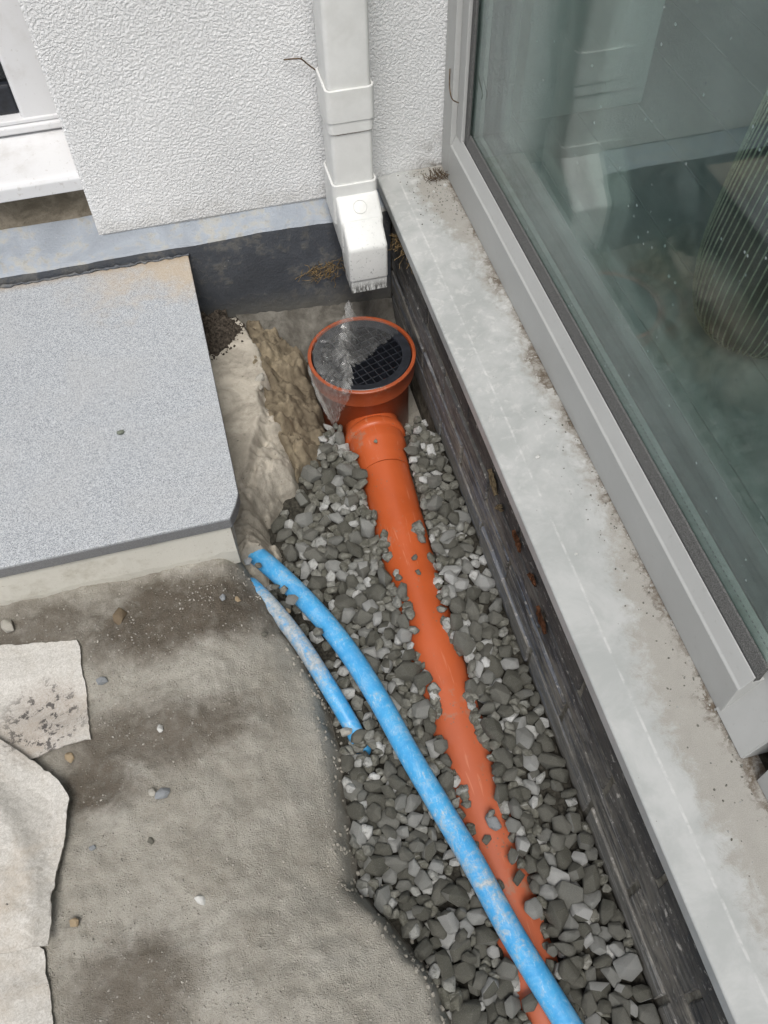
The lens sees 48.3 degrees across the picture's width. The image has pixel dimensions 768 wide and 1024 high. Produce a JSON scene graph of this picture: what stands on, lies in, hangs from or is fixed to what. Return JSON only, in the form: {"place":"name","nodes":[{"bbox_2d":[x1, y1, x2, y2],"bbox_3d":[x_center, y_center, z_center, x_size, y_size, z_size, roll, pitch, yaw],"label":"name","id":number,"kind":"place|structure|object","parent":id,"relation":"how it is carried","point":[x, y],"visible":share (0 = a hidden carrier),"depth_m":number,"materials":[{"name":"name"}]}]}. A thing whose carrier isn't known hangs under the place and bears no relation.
{"place":"outdoors","nodes":[
{"label":"outdoors","id":0,"kind":"place"},
{"bbox_2d":[0,559,450,1023],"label":"soil","id":1,"kind":"structure","parent":0,"point":[100,765],"depth_m":1.07,"materials":[{"name":"soil"}]},
{"bbox_2d":[0,619,13,632],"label":"loose stone","id":2,"kind":"object","parent":1,"relation":"on","point":[7,626],"visible":1,"depth_m":1.22,"materials":[{"name":"white stone"}]},
{"bbox_2d":[0,947,53,1023],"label":"geotextile sheet","id":3,"kind":"object","parent":1,"relation":"on","point":[25,994],"visible":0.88,"depth_m":0.95,"materials":[{"name":"beige fabric"}]},
{"bbox_2d":[0,740,69,953],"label":"geotextile sheet","id":4,"kind":"object","parent":1,"relation":"on","point":[34,799],"visible":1,"depth_m":1.02,"materials":[{"name":"beige fabric"}]},
{"bbox_2d":[0,640,90,759],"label":"geotextile sheet","id":5,"kind":"object","parent":1,"relation":"on","point":[43,701],"visible":1,"depth_m":1.16,"materials":[{"name":"grey fabric"}]},
{"bbox_2d":[65,752,73,762],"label":"loose stone","id":6,"kind":"object","parent":1,"relation":"on","point":[69,757],"visible":1,"depth_m":1.10,"materials":[{"name":"beige stone"}]},
{"bbox_2d":[69,917,78,926],"bbox_3d":[-0.359,0.475,0.992,0.012,0.009,0.010,-5,55,-2],"label":"loose stone","id":7,"kind":"object","parent":1,"relation":"on","point":[74,921],"visible":1,"depth_m":0.99,"materials":[{"name":"beige stone"}]},
{"bbox_2d":[88,845,95,850],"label":"loose stone","id":8,"kind":"object","parent":1,"relation":"on","point":[92,847],"visible":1,"depth_m":1.04,"materials":[{"name":"grey stone"}]},
{"bbox_2d":[96,677,107,684],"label":"loose stone","id":9,"kind":"object","parent":1,"relation":"on","point":[101,680],"visible":1,"depth_m":1.16,"materials":[{"name":"grey stone"}]},
{"bbox_2d":[112,607,126,624],"bbox_3d":[-0.380,0.150,1.229,0.020,0.018,0.024,23,58,16],"label":"loose stone","id":10,"kind":"object","parent":1,"relation":"on","point":[119,615],"visible":1,"depth_m":1.22,"materials":[{"name":"beige stone"}]},
{"bbox_2d":[0,256,240,605],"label":"granite step","id":11,"kind":"object","parent":1,"relation":"on","point":[92,364],"visible":0.88,"depth_m":1.30,"materials":[{"name":"grey stone"}]},
{"bbox_2d":[147,837,153,844],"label":"loose stone","id":12,"kind":"object","parent":1,"relation":"on","point":[150,840],"visible":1,"depth_m":1.05,"materials":[{"name":"grey stone"}]},
{"bbox_2d":[148,788,155,796],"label":"loose stone","id":13,"kind":"object","parent":1,"relation":"on","point":[151,791],"visible":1,"depth_m":1.07,"materials":[{"name":"beige stone"}]},
{"bbox_2d":[157,724,162,732],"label":"loose stone","id":14,"kind":"object","parent":1,"relation":"on","point":[160,728],"visible":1,"depth_m":1.12,"materials":[{"name":"white stone"}]},
{"bbox_2d":[155,788,169,798],"bbox_3d":[-0.278,0.354,1.075,0.013,0.011,0.022,31,60,36],"label":"loose stone","id":15,"kind":"object","parent":1,"relation":"on","point":[161,793],"visible":1,"depth_m":1.07,"materials":[{"name":"grey stone"}]},
{"bbox_2d":[194,895,204,904],"bbox_3d":[-0.217,0.460,1.015,0.010,0.009,0.014,-36,61,-21],"label":"loose stone","id":16,"kind":"object","parent":1,"relation":"on","point":[200,899],"visible":1,"depth_m":1.01,"materials":[{"name":"white stone"}]},
{"bbox_2d":[244,557,251,564],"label":"loose stone","id":17,"kind":"object","parent":1,"relation":"on","point":[247,561],"visible":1,"depth_m":1.34,"materials":[{"name":"white stone"}]},
{"bbox_2d":[209,317,298,587],"bbox_3d":[-0.246,-0.122,1.548,0.190,0.138,0.594,-12,55,-7],"label":"concrete haunch","id":18,"kind":"object","parent":1,"relation":"on","point":[266,482],"visible":0.42,"depth_m":1.49,"materials":[{"name":"beige concrete"}]},
{"bbox_2d":[201,309,245,359],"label":"loose dirt","id":19,"kind":"structure","parent":18,"relation":"on","point":[227,339],"depth_m":1.61,"materials":[{"name":"brown soil"}]},
{"bbox_2d":[255,373,263,380],"bbox_3d":[-0.225,-0.244,1.550,0.017,0.013,0.017,-5,55,-2],"label":"mortar lump","id":20,"kind":"object","parent":18,"relation":"on","point":[260,377],"visible":1,"depth_m":1.54,"materials":[{"name":"beige concrete"}]},
{"bbox_2d":[246,320,324,482],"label":"sand bank","id":21,"kind":"structure","parent":1,"relation":"on","point":[292,406],"depth_m":1.59,"materials":[{"name":"brown sand"}]},
{"bbox_2d":[236,298,395,362],"bbox_3d":[-0.128,-0.362,1.727,0.316,0.107,0.074,-12,55,-7],"label":"cement fillet","id":22,"kind":"object","parent":1,"relation":"on","point":[301,328],"visible":0.41,"depth_m":1.73,"materials":[{"name":"grey concrete"}]},
{"bbox_2d":[264,612,451,1023],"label":"edge clods","id":23,"kind":"object","parent":1,"relation":"on","point":[416,969],"visible":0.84,"depth_m":1.13,"materials":[{"name":"soil"}]},
{"bbox_2d":[266,416,661,1023],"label":"gravel bed","id":24,"kind":"object","parent":1,"relation":"on","point":[328,543],"visible":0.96,"depth_m":1.22,"materials":[{"name":"grey gravel"}]},
{"bbox_2d":[270,584,279,589],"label":"loose stone","id":25,"kind":"object","parent":24,"relation":"on","point":[275,586],"visible":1,"depth_m":1.34,"materials":[{"name":"grey stone"}]},
{"bbox_2d":[250,577,370,753],"bbox_3d":[-0.116,0.233,1.309,0.034,0.104,0.341,-31,60,-19],"label":"water pipe","id":26,"kind":"object","parent":24,"relation":"on","point":[313,662],"visible":0.74,"depth_m":1.27,"materials":[{"name":"blue plastic"}]},
{"bbox_2d":[340,727,351,736],"bbox_3d":[-0.054,0.316,1.233,0.018,0.012,0.013,-22,52,-15],"label":"loose stone","id":27,"kind":"object","parent":26,"relation":"on","point":[345,731],"visible":1,"depth_m":1.23,"materials":[{"name":"beige stone"}]},
{"bbox_2d":[351,729,366,742],"bbox_3d":[-0.038,0.323,1.234,0.019,0.014,0.024,25,59,18],"label":"loose stone","id":28,"kind":"object","parent":24,"relation":"on","point":[358,735],"visible":1,"depth_m":1.23,"materials":[{"name":"grey stone"}]},
{"bbox_2d":[248,549,582,1023],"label":"water pipe","id":29,"kind":"object","parent":24,"relation":"on","point":[542,984],"visible":0.88,"depth_m":1.15,"materials":[{"name":"blue plastic"}]},
{"bbox_2d":[254,563,261,567],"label":"loose stone","id":30,"kind":"object","parent":29,"relation":"on","point":[257,565],"visible":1,"depth_m":1.34,"materials":[{"name":"grey stone"}]},
{"bbox_2d":[345,415,569,1023],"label":"drain pipe","id":31,"kind":"object","parent":24,"relation":"in","point":[391,494],"visible":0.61,"depth_m":1.33,"materials":[{"name":"orange plastic"}]},
{"bbox_2d":[411,554,417,560],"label":"loose stone","id":32,"kind":"object","parent":31,"relation":"on","point":[414,557],"visible":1,"depth_m":1.40,"materials":[{"name":"grey stone"}]},
{"bbox_2d":[482,835,491,844],"bbox_3d":[0.140,0.444,1.161,0.010,0.010,0.014,33,66,8],"label":"loose stone","id":33,"kind":"object","parent":31,"relation":"on","point":[486,840],"visible":1,"depth_m":1.16,"materials":[{"name":"grey stone"}]},
{"bbox_2d":[485,813,501,830],"bbox_3d":[0.148,0.423,1.168,0.016,0.017,0.026,-34,64,-14],"label":"loose stone","id":34,"kind":"object","parent":31,"relation":"on","point":[493,823],"visible":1,"depth_m":1.16,"materials":[{"name":"grey stone"}]},
{"bbox_2d":[497,880,504,889],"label":"loose stone","id":35,"kind":"object","parent":31,"relation":"on","point":[501,884],"visible":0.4,"depth_m":1.13,"materials":[{"name":"grey stone"}]},
{"bbox_2d":[307,363,421,434],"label":"ground","id":36,"kind":"structure","parent":0,"point":[413,411],"depth_m":1.73,"materials":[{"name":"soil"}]},
{"bbox_2d":[0,0,447,317],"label":"house wall","id":37,"kind":"structure","parent":36,"relation":"on","point":[133,132],"depth_m":1.45,"materials":[{"name":"paint"}]},
{"bbox_2d":[0,0,82,202],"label":"window","id":38,"kind":"structure","parent":37,"relation":"in","point":[36,160],"depth_m":1.44,"materials":[{"name":"white paint"}]},
{"bbox_2d":[296,259,345,284],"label":"dry roots","id":39,"kind":"object","parent":37,"relation":"attached to","point":[327,270],"visible":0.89,"depth_m":1.64,"materials":[{"name":"brown plant"}]},
{"bbox_2d":[313,0,387,292],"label":"downpipe","id":40,"kind":"object","parent":37,"relation":"attached to","point":[345,89],"visible":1,"depth_m":1.39,"materials":[{"name":"plastic"}]},
{"bbox_2d":[283,57,315,70],"bbox_3d":[-0.133,-0.708,1.353,0.052,0.025,0.007,1,55,2],"label":"twig","id":41,"kind":"object","parent":40,"relation":"attached to","point":[304,61],"visible":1,"depth_m":1.35,"materials":[{"name":"grey"}]},
{"bbox_2d":[308,316,415,443],"bbox_3d":[-0.036,-0.215,1.648,0.197,0.235,0.213,-12,55,-7],"label":"gully","id":42,"kind":"object","parent":36,"relation":"on","point":[362,367],"visible":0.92,"depth_m":1.56,"materials":[{"name":"orange plastic"}]},
{"bbox_2d":[377,0,767,1023],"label":"glazed wall","id":43,"kind":"structure","parent":36,"relation":"on","point":[509,320],"depth_m":1.10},
{"bbox_2d":[387,234,413,274],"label":"dry roots","id":44,"kind":"object","parent":43,"relation":"hanging from","point":[397,242],"visible":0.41,"depth_m":1.52,"materials":[{"name":"brown plant"}]},
{"bbox_2d":[421,167,449,182],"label":"dry roots","id":45,"kind":"object","parent":43,"relation":"on","point":[435,177],"visible":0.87,"depth_m":1.55,"materials":[{"name":"plant"}]},
{"bbox_2d":[449,69,458,102],"bbox_3d":[0.113,-0.699,1.404,0.009,0.036,0.046,-12,55,-7],"label":"plant stalk","id":46,"kind":"object","parent":43,"relation":"attached to","point":[449,87],"visible":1,"depth_m":1.41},
{"bbox_2d":[487,468,497,495],"bbox_3d":[0.161,-0.044,1.269,0.006,0.032,0.040,-12,55,-7],"label":"dead leaf","id":47,"kind":"object","parent":43,"relation":"attached to","point":[492,482],"visible":1,"depth_m":1.26,"materials":[{"name":"brown plant"}]},
{"bbox_2d":[494,504,502,511],"bbox_3d":[0.170,-0.006,1.263,0.007,0.031,0.025,-12,55,-7],"label":"dead leaf","id":48,"kind":"object","parent":43,"relation":"attached to","point":[498,507],"visible":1,"depth_m":1.26,"materials":[{"name":"brown plant"}]},
{"bbox_2d":[512,530,520,552],"bbox_3d":[0.187,0.042,1.208,0.007,0.018,0.034,-12,55,-7],"label":"rust flake","id":49,"kind":"object","parent":43,"relation":"attached to","point":[516,540],"visible":1,"depth_m":1.20,"materials":[{"name":"brown metal"}]},
{"bbox_2d":[527,572,536,586],"bbox_3d":[0.203,0.093,1.172,0.007,0.015,0.026,-12,55,-7],"label":"rust flake","id":50,"kind":"object","parent":43,"relation":"attached to","point":[531,577],"visible":1,"depth_m":1.17,"materials":[{"name":"brown metal"}]},
{"bbox_2d":[536,605,546,633],"bbox_3d":[0.215,0.148,1.175,0.006,0.027,0.040,-12,55,-7],"label":"rust flake","id":51,"kind":"object","parent":43,"relation":"attached to","point":[541,622],"visible":1,"depth_m":1.17,"materials":[{"name":"brown metal"}]},
{"bbox_2d":[377,0,767,1023],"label":"window","id":52,"kind":"structure","parent":43,"relation":"in","point":[525,324],"depth_m":1.08,"materials":[{"name":"grey metal"}]},
{"bbox_2d":[397,167,765,876],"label":"sill crumbs","id":53,"kind":"object","parent":43,"relation":"on","point":[605,527],"visible":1,"depth_m":1.11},
{"bbox_2d":[509,0,767,553],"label":"room","id":54,"kind":"object","parent":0,"point":[624,64],"visible":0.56,"depth_m":1.74,"materials":[{"name":"glass"}]},
{"bbox_2d":[692,87,767,358],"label":"wire basket","id":55,"kind":"object","parent":54,"relation":"on","point":[730,303],"visible":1,"depth_m":1.29,"materials":[{"name":"grey metal"}]}
]}

